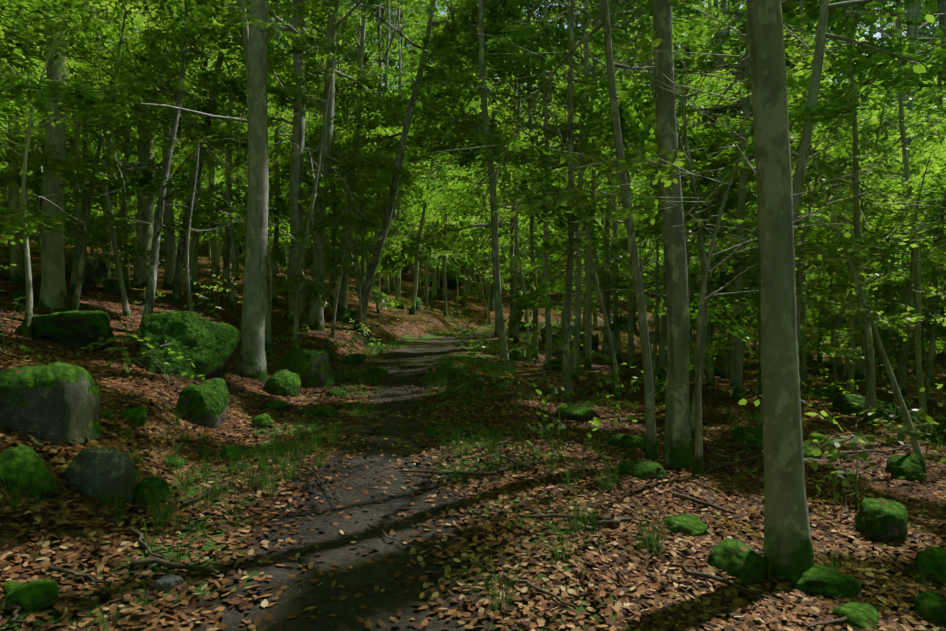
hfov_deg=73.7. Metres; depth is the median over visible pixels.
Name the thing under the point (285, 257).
young beech
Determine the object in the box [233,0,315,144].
beech
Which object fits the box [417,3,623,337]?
beech
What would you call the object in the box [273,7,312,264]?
beech
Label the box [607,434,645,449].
boulder
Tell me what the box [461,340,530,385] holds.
beech seedling
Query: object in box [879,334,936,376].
beech seedling
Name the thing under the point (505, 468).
fallen branch
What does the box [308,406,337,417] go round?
boulder
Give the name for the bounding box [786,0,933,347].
beech
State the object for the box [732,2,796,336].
beech
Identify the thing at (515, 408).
grass tuft
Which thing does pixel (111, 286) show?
boulder
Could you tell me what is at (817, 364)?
beech seedling
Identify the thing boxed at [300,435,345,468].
grass tuft
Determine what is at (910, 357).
boulder
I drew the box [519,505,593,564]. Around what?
grass tuft
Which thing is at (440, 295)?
boulder
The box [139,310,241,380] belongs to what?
boulder
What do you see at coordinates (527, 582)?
fallen branch
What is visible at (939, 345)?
young beech
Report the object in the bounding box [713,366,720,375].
boulder
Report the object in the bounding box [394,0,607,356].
beech
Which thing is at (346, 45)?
beech
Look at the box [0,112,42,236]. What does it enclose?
young beech
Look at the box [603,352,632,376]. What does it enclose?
beech seedling
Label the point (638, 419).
fallen branch
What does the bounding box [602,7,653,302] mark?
beech
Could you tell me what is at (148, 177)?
young beech
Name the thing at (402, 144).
beech
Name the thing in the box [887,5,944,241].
beech
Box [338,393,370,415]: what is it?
grass tuft
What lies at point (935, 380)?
beech seedling
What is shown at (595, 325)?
beech
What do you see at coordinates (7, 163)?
beech
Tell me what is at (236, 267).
beech seedling
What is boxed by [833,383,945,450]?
beech seedling
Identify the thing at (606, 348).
beech
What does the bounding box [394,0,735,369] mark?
beech
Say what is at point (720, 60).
beech
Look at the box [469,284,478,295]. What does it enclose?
boulder
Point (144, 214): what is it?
beech
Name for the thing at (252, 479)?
grass tuft
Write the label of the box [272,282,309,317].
beech seedling
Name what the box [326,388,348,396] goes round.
boulder
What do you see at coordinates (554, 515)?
fallen branch
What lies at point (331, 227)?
young beech
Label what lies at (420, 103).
beech
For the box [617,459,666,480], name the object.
boulder
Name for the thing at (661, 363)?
beech
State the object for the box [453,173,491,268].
young beech
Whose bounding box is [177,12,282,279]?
beech
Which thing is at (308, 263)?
young beech
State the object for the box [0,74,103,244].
young beech
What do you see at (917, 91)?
beech
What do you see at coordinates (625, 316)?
young beech
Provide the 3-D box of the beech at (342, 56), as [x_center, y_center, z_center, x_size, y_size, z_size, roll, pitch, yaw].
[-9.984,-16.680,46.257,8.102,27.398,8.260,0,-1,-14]
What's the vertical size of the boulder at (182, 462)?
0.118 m
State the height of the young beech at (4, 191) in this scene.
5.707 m
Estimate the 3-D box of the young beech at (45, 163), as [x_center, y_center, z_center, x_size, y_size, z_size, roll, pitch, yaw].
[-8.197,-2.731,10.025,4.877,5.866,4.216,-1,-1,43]
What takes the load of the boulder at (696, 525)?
on the forest ground at (420, 345)
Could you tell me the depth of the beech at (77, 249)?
13.98 m
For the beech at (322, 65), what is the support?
on the forest ground at (420, 345)
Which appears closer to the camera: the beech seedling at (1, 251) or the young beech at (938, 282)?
the beech seedling at (1, 251)
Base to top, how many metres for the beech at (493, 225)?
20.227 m
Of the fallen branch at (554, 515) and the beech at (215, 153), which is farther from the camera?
the beech at (215, 153)
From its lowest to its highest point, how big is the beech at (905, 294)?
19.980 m
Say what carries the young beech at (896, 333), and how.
on the forest ground at (420, 345)
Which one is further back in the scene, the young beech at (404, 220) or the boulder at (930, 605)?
the young beech at (404, 220)
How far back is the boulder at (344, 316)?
20.55 m
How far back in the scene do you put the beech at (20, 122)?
22.88 m
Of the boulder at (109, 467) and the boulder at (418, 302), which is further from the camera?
the boulder at (418, 302)
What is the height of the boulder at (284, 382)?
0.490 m
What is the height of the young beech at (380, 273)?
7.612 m
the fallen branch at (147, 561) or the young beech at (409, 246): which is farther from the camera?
the young beech at (409, 246)
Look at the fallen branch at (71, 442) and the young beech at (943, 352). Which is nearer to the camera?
the fallen branch at (71, 442)
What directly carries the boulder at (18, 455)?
on the forest ground at (420, 345)
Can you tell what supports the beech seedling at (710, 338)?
on the forest ground at (420, 345)
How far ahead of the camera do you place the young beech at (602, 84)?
10.64 m
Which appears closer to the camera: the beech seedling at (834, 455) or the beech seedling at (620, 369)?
the beech seedling at (834, 455)
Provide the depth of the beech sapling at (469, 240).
30.78 m
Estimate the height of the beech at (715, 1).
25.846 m
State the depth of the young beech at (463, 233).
45.77 m
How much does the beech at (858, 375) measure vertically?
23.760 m
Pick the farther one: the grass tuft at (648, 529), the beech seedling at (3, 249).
the beech seedling at (3, 249)
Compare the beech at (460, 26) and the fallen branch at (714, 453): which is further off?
the beech at (460, 26)
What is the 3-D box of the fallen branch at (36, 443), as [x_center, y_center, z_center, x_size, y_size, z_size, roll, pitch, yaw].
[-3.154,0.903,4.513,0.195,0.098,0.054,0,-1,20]
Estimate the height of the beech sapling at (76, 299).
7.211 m
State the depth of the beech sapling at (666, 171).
5.19 m
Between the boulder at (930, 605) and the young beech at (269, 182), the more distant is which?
the young beech at (269, 182)
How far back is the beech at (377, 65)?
61.49 m
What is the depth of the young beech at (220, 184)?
27.01 m
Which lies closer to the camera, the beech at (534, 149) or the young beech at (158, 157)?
the young beech at (158, 157)
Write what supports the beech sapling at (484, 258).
on the forest ground at (420, 345)
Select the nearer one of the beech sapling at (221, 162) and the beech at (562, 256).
the beech sapling at (221, 162)
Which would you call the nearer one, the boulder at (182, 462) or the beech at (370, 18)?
the boulder at (182, 462)
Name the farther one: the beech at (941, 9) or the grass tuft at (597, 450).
the beech at (941, 9)
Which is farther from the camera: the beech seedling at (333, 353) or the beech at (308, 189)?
the beech at (308, 189)
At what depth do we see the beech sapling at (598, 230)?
23.46 m
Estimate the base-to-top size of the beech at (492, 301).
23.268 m
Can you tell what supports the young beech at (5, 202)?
on the forest ground at (420, 345)
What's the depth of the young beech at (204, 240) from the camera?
41.92 m
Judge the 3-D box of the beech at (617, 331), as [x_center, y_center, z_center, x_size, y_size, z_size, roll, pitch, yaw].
[5.385,-8.559,19.550,7.295,20.784,7.194,-1,-1,40]
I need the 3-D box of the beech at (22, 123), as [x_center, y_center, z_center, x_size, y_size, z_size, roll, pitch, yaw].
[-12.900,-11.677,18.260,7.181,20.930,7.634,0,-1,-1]
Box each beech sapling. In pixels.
[0,0,152,310]
[0,0,197,316]
[0,0,198,337]
[73,0,285,311]
[129,72,303,347]
[239,68,397,309]
[268,124,420,337]
[273,126,396,337]
[364,122,442,296]
[385,162,479,307]
[409,90,576,362]
[413,181,488,314]
[432,0,945,476]
[468,165,526,325]
[519,62,709,400]
[549,141,639,320]
[573,97,730,378]
[653,62,945,472]
[655,60,943,358]
[692,140,809,378]
[790,131,945,406]
[795,124,909,389]
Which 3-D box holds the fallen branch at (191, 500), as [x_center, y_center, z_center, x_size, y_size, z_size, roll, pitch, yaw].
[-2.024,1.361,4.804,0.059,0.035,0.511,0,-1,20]
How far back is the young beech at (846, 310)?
30.64 m
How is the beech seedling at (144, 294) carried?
on the forest ground at (420, 345)
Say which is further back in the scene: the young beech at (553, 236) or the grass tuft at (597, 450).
the young beech at (553, 236)
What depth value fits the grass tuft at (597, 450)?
6.29 m
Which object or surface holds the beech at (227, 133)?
on the forest ground at (420, 345)
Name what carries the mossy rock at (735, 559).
on the forest ground at (420, 345)
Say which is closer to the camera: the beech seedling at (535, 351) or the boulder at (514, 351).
the beech seedling at (535, 351)
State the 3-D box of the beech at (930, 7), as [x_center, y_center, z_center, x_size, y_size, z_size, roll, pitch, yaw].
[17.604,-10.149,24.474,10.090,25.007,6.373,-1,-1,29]
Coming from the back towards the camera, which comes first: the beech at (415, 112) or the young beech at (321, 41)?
the beech at (415, 112)
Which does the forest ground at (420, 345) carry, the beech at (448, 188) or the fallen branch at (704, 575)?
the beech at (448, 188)
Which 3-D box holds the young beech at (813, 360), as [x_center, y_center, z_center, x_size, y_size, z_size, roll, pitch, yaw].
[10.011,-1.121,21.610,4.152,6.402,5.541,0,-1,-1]
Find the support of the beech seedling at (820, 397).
on the forest ground at (420, 345)
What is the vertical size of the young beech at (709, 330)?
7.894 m
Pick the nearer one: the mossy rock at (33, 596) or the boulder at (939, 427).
the mossy rock at (33, 596)
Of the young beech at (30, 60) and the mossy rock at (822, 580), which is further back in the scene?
the young beech at (30, 60)
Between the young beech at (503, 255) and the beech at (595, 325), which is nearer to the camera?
the beech at (595, 325)
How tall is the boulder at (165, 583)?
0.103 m
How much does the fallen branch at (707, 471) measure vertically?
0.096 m
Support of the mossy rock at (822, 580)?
on the forest ground at (420, 345)
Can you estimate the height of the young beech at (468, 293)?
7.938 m
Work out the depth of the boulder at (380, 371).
12.63 m
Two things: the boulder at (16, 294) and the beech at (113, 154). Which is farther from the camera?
the beech at (113, 154)
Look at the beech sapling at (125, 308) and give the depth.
12.60 m
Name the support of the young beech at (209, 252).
on the forest ground at (420, 345)
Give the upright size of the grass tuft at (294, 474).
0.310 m
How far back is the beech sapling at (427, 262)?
30.44 m
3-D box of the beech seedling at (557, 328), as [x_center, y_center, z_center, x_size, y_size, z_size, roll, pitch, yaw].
[1.424,0.688,13.170,1.419,2.360,1.974,1,-1,-28]
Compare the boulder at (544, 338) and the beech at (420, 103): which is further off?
the beech at (420, 103)
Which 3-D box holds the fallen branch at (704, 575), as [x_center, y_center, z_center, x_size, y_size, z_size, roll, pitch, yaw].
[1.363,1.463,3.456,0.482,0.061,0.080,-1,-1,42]
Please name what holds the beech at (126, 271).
on the forest ground at (420, 345)
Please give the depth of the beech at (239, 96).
16.93 m
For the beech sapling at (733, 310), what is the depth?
17.75 m
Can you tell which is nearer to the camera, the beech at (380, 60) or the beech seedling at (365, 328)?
the beech seedling at (365, 328)
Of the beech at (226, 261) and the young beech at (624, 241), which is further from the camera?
the beech at (226, 261)
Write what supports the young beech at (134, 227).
on the forest ground at (420, 345)
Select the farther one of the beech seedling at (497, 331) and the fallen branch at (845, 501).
the beech seedling at (497, 331)
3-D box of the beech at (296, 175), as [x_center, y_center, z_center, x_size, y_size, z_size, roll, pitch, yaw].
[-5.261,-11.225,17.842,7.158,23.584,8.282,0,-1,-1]
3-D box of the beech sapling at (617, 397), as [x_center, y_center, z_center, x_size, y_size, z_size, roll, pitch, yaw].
[2.444,-1.420,11.204,3.230,6.601,3.454,0,-1,-1]
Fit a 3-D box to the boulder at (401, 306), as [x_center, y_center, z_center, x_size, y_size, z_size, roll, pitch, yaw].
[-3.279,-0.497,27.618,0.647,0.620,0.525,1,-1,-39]
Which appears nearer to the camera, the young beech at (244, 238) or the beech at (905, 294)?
the beech at (905, 294)
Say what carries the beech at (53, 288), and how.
on the forest ground at (420, 345)
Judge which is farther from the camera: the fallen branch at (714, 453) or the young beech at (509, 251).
the young beech at (509, 251)
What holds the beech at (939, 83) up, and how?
on the forest ground at (420, 345)
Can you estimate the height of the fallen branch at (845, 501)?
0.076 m
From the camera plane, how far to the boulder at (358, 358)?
14.42 m
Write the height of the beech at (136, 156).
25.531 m
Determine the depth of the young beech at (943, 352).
29.60 m
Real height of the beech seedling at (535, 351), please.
2.108 m
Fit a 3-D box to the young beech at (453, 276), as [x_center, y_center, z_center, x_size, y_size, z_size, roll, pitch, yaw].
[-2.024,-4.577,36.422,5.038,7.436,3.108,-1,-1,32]
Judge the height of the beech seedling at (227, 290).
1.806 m
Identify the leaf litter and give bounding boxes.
[0,272,945,630]
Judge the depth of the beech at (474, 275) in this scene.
43.96 m
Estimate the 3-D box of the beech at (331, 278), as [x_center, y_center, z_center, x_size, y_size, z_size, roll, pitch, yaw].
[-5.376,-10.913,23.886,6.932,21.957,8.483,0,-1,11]
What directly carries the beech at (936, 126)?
on the forest ground at (420, 345)
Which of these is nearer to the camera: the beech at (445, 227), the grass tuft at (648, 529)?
the grass tuft at (648, 529)
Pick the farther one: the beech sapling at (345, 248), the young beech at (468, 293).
the young beech at (468, 293)
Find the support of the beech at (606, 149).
on the forest ground at (420, 345)
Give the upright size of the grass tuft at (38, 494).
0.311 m
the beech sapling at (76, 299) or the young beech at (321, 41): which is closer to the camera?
the beech sapling at (76, 299)
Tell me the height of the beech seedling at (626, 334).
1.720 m
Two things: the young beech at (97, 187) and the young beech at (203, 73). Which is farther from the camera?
the young beech at (97, 187)
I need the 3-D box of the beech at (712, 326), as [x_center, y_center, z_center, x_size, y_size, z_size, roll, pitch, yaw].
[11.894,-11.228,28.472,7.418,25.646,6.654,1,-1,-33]
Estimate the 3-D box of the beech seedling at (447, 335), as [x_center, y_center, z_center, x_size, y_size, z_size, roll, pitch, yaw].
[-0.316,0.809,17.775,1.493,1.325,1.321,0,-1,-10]
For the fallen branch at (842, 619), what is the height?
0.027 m
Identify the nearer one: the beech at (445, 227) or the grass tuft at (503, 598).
the grass tuft at (503, 598)
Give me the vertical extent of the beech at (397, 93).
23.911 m
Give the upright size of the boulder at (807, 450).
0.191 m
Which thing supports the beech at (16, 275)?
on the forest ground at (420, 345)
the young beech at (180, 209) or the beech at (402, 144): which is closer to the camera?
the beech at (402, 144)
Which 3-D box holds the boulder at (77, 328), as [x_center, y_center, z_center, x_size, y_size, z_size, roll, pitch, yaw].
[-6.037,0.247,9.549,1.456,0.646,1.342,0,-1,-1]
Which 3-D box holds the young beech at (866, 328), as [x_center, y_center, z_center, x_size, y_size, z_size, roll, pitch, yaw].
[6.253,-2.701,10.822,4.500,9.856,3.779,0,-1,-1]
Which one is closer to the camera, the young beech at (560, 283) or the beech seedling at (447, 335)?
the beech seedling at (447, 335)
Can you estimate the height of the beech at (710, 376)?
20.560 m
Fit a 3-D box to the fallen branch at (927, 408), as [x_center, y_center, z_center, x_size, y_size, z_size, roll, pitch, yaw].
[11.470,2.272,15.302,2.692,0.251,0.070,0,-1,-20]
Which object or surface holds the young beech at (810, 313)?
on the forest ground at (420, 345)
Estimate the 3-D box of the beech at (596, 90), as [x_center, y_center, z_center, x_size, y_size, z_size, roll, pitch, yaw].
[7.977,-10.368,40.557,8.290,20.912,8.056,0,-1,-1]
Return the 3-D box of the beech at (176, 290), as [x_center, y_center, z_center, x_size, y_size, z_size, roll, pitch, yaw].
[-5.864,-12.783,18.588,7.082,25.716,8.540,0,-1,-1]
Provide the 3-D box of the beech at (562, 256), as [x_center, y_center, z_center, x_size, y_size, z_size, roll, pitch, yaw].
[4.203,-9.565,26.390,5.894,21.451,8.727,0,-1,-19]
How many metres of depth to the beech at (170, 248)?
18.81 m
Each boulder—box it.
[0,361,102,444]
[0,445,57,497]
[1,581,22,594]
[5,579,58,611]
[10,291,36,303]
[16,310,114,348]
[63,447,140,503]
[65,256,107,285]
[103,278,128,294]
[118,407,146,426]
[133,476,170,506]
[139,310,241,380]
[152,573,183,592]
[164,457,185,468]
[175,378,230,428]
[219,446,240,459]
[253,413,274,428]
[263,369,300,396]
[263,401,290,410]
[276,348,336,387]
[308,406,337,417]
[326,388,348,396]
[329,310,356,323]
[343,353,366,364]
[368,367,387,374]
[394,297,404,309]
[401,268,408,272]
[410,298,421,311]
[421,267,462,288]
[428,288,451,299]
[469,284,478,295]
[508,348,525,360]
[518,322,532,331]
[540,325,584,348]
[543,358,570,369]
[555,405,597,419]
[579,334,598,351]
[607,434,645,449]
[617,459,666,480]
[663,514,707,536]
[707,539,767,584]
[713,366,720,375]
[733,426,762,444]
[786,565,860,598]
[803,445,820,459]
[808,386,839,399]
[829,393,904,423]
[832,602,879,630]
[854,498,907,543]
[875,353,914,365]
[886,453,924,482]
[913,590,945,625]
[914,423,945,444]
[914,546,945,583]
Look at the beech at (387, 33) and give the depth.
30.38 m
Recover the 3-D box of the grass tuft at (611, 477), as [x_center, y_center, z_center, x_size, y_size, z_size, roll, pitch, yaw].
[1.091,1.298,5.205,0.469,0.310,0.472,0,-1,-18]
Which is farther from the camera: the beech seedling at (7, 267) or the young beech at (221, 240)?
the young beech at (221, 240)
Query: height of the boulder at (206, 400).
0.573 m
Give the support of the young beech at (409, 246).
on the forest ground at (420, 345)
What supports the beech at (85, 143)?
on the forest ground at (420, 345)
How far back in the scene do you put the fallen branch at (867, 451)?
8.28 m
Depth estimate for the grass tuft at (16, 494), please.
3.78 m
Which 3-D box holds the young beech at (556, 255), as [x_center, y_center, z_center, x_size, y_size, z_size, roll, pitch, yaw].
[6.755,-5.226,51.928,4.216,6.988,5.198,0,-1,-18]
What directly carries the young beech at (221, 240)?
on the forest ground at (420, 345)
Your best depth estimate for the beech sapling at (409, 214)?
29.39 m
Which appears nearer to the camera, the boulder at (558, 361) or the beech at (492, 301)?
the boulder at (558, 361)
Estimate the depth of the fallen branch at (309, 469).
5.58 m
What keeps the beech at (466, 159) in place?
on the forest ground at (420, 345)
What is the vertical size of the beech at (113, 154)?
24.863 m
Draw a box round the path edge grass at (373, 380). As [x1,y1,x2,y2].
[1,318,943,630]
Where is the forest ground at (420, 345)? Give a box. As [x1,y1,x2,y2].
[0,233,945,630]
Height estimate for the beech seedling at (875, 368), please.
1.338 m
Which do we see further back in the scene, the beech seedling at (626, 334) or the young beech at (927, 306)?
the young beech at (927, 306)
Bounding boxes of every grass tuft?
[0,455,61,512]
[12,458,70,503]
[228,454,272,489]
[254,454,311,498]
[281,445,308,480]
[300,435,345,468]
[326,414,349,442]
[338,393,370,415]
[438,533,545,616]
[506,395,527,411]
[513,428,551,466]
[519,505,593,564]
[531,423,557,444]
[556,487,599,536]
[557,490,613,531]
[588,432,625,459]
[589,452,625,492]
[629,502,689,550]
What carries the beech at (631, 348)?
on the forest ground at (420, 345)
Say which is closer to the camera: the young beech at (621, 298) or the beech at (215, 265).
the beech at (215, 265)
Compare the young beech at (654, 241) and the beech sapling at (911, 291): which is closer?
the beech sapling at (911, 291)
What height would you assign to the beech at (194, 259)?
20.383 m
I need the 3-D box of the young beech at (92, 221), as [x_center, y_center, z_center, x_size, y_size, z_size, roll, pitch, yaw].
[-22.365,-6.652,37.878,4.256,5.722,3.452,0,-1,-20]
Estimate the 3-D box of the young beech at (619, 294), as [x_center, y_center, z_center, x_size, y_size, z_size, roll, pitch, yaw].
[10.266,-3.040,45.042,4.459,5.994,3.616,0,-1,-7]
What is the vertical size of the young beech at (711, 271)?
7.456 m
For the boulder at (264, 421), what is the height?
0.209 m
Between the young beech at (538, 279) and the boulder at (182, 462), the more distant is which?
the young beech at (538, 279)
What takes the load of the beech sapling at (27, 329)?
on the forest ground at (420, 345)
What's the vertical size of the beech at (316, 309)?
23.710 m
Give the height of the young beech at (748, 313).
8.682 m
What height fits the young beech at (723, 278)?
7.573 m
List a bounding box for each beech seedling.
[0,233,23,267]
[0,243,24,270]
[0,263,15,290]
[0,296,53,361]
[22,220,80,263]
[61,322,204,385]
[87,244,122,279]
[97,232,166,291]
[113,302,217,343]
[130,288,168,308]
[181,260,224,293]
[183,282,234,312]
[193,274,242,328]
[216,252,245,284]
[265,322,324,364]
[271,305,314,331]
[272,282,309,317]
[291,319,377,372]
[317,337,360,358]
[342,318,384,347]
[365,314,409,338]
[383,298,414,323]
[395,294,428,325]
[429,307,486,354]
[434,304,463,332]
[437,321,489,350]
[453,339,544,402]
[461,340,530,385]
[482,298,620,425]
[487,325,515,341]
[511,294,596,377]
[526,373,657,481]
[542,314,595,356]
[593,326,624,353]
[601,319,638,348]
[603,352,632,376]
[612,363,691,410]
[635,333,666,362]
[653,369,693,396]
[657,323,720,375]
[721,382,817,454]
[738,395,945,509]
[743,351,758,369]
[758,366,839,410]
[799,351,837,395]
[799,368,861,402]
[806,332,840,372]
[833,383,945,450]
[854,353,886,385]
[860,336,945,406]
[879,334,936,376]
[882,413,945,481]
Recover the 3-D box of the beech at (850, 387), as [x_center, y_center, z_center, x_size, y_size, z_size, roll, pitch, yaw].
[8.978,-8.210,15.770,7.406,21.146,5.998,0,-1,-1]
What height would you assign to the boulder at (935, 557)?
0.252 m
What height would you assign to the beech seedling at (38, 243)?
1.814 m
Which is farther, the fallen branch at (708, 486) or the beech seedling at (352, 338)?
the beech seedling at (352, 338)
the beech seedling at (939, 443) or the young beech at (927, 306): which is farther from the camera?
the young beech at (927, 306)
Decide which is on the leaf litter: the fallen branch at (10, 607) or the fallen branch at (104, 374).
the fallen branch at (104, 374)
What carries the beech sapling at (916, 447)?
on the forest ground at (420, 345)
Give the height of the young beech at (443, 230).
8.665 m
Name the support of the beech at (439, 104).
on the forest ground at (420, 345)
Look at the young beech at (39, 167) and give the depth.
24.17 m
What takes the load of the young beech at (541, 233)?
on the forest ground at (420, 345)
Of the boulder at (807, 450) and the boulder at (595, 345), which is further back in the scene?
the boulder at (595, 345)
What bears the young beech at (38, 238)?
on the forest ground at (420, 345)
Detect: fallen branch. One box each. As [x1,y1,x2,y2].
[5,601,26,622]
[23,430,74,444]
[25,434,43,448]
[48,565,111,582]
[90,373,107,375]
[129,528,174,569]
[130,558,219,574]
[181,485,231,504]
[295,445,335,503]
[367,523,404,544]
[399,470,497,475]
[475,437,513,451]
[495,453,532,469]
[496,462,519,472]
[503,574,574,607]
[517,513,609,519]
[587,517,631,525]
[617,418,664,421]
[672,492,735,514]
[681,565,768,599]
[691,464,716,491]
[694,456,763,476]
[703,442,731,473]
[716,453,763,466]
[805,616,847,627]
[838,448,899,454]
[843,486,847,512]
[897,440,934,447]
[907,406,944,409]
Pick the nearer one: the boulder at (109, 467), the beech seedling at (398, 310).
the boulder at (109, 467)
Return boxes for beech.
[0,0,96,143]
[0,0,128,238]
[0,2,148,282]
[0,6,158,245]
[0,7,45,258]
[0,10,117,244]
[0,66,41,213]
[0,71,70,242]
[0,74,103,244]
[0,78,43,199]
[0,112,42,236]
[1,0,202,293]
[1,111,88,211]
[2,136,68,239]
[3,1,175,288]
[3,6,44,229]
[5,1,46,153]
[5,1,247,278]
[19,117,161,256]
[20,0,198,288]
[20,113,136,233]
[26,0,176,246]
[28,104,205,270]
[32,16,135,249]
[38,0,68,311]
[38,71,136,250]
[59,0,271,333]
[66,0,239,289]
[66,126,155,246]
[68,186,135,245]
[70,0,269,354]
[71,8,140,246]
[91,146,137,222]
[95,108,222,234]
[97,29,210,252]
[102,21,269,291]
[111,130,188,233]
[112,0,249,288]
[115,173,136,233]
[131,47,286,308]
[132,2,274,267]
[133,2,270,276]
[136,138,190,260]
[154,90,242,278]
[155,151,222,245]
[161,130,218,240]
[162,0,319,302]
[172,114,227,233]
[175,165,234,260]
[175,185,204,253]
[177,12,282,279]
[182,0,412,325]
[186,149,245,251]
[188,0,335,297]
[192,42,233,254]
[201,148,240,252]
[201,165,246,257]
[202,149,245,256]
[203,0,378,303]
[207,117,306,268]
[209,0,466,382]
[216,169,287,248]
[219,114,293,269]
[221,2,408,342]
[223,106,311,275]
[225,0,369,274]
[227,0,315,256]
[228,0,384,307]
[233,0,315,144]
[233,114,289,273]
[242,0,404,330]
[245,144,307,272]
[268,12,392,235]
[268,182,306,253]
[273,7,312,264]
[276,0,526,332]
[279,0,381,256]
[280,11,393,265]
[284,107,381,273]
[284,112,363,292]
[289,0,414,310]
[303,129,407,313]
[305,0,433,292]
[305,0,450,299]
[306,113,387,286]
[306,187,354,250]
[307,166,426,321]
[308,39,397,169]
[310,0,439,294]
[325,7,406,263]
[336,0,431,291]
[336,4,409,147]
[337,0,420,276]
[337,26,525,314]
[338,14,447,192]
[339,189,413,277]
[343,0,457,299]
[364,170,432,271]
[366,0,523,316]
[366,29,418,265]
[377,0,465,300]
[379,0,622,370]
[380,163,423,275]
[383,174,468,300]
[384,0,480,264]
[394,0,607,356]
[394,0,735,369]
[394,47,457,271]
[394,153,446,286]
[395,12,473,266]
[401,160,437,275]
[404,0,495,260]
[406,0,564,342]
[406,0,575,336]
[408,178,475,287]
[413,0,788,460]
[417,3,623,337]
[417,177,469,260]
[418,13,538,299]
[427,0,538,285]
[437,176,480,254]
[438,173,501,306]
[439,7,513,292]
[445,0,699,379]
[446,10,559,292]
[450,168,518,317]
[452,0,712,369]
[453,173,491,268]
[455,145,509,300]
[457,0,699,399]
[460,5,538,310]
[463,201,509,273]
[464,0,680,363]
[477,0,564,227]
[480,206,543,304]
[481,14,559,309]
[487,0,812,386]
[487,205,534,283]
[487,213,538,291]
[494,0,648,347]
[499,0,605,288]
[501,0,651,325]
[504,225,560,299]
[510,198,645,358]
[518,195,560,298]
[518,212,565,299]
[526,0,723,367]
[534,175,621,325]
[537,226,567,286]
[539,252,584,299]
[540,227,599,290]
[541,1,660,330]
[547,2,652,310]
[550,158,621,311]
[560,0,746,379]
[566,2,745,362]
[574,0,914,400]
[576,4,693,271]
[582,148,716,366]
[585,0,906,434]
[590,173,655,330]
[596,2,757,369]
[600,254,627,305]
[602,0,796,326]
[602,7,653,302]
[605,0,723,467]
[605,5,757,251]
[606,0,852,398]
[610,223,662,327]
[616,0,845,378]
[618,218,714,328]
[626,170,690,340]
[628,111,827,386]
[630,4,876,234]
[634,0,751,293]
[635,0,875,390]
[645,0,846,362]
[650,4,756,284]
[659,138,757,349]
[661,0,792,341]
[680,0,937,424]
[683,3,864,358]
[689,211,751,305]
[692,266,751,344]
[694,129,797,359]
[696,1,945,393]
[697,0,921,372]
[701,1,898,363]
[703,0,945,421]
[706,223,833,364]
[716,196,757,350]
[729,131,833,323]
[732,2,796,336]
[732,4,923,370]
[746,0,814,579]
[758,0,945,426]
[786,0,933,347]
[787,0,945,96]
[790,0,945,358]
[791,0,945,395]
[791,126,945,382]
[793,0,945,381]
[794,201,914,382]
[795,265,825,351]
[797,25,857,335]
[805,1,945,243]
[806,186,900,342]
[813,0,945,380]
[816,233,858,342]
[818,0,911,152]
[824,227,938,349]
[835,9,945,368]
[837,93,945,404]
[868,0,943,272]
[870,0,945,192]
[872,43,945,160]
[878,105,945,136]
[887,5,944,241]
[888,175,945,364]
[889,22,943,214]
[890,239,945,354]
[894,223,945,354]
[896,151,945,326]
[899,268,945,340]
[913,147,945,353]
[914,239,945,306]
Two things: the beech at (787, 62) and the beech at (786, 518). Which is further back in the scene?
the beech at (787, 62)
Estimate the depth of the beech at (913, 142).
19.02 m
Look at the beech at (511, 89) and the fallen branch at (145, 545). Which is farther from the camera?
the beech at (511, 89)
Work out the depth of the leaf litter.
4.12 m
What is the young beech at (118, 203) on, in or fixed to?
on the forest ground at (420, 345)
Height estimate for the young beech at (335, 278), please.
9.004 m
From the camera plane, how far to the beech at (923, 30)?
28.66 m
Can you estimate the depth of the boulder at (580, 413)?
8.81 m
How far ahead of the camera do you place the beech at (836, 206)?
37.37 m
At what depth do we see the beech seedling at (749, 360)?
19.52 m
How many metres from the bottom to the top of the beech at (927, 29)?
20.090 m
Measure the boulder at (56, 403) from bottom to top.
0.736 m
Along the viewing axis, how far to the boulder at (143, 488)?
4.52 m
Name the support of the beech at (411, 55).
on the forest ground at (420, 345)
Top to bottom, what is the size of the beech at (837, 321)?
21.924 m
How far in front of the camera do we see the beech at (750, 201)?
37.46 m
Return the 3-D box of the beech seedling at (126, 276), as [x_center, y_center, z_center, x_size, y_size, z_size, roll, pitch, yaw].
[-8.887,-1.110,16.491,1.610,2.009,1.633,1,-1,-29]
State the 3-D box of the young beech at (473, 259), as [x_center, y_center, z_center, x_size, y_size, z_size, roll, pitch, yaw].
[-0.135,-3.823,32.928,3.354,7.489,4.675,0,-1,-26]
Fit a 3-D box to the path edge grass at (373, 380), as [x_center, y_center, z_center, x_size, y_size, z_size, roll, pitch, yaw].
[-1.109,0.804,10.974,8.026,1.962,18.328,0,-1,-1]
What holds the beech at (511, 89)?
on the forest ground at (420, 345)
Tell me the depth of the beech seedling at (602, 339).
21.25 m
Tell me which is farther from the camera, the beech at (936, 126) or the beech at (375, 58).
the beech at (375, 58)
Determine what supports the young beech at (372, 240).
on the forest ground at (420, 345)
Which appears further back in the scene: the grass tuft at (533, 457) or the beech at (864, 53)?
the beech at (864, 53)
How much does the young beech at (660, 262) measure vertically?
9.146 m
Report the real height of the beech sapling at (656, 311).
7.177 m
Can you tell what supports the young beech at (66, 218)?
on the forest ground at (420, 345)
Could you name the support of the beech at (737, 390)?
on the forest ground at (420, 345)
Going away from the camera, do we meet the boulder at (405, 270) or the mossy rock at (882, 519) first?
the mossy rock at (882, 519)
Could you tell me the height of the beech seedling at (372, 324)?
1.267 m
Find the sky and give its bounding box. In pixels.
[30,0,945,247]
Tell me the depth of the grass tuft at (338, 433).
6.76 m

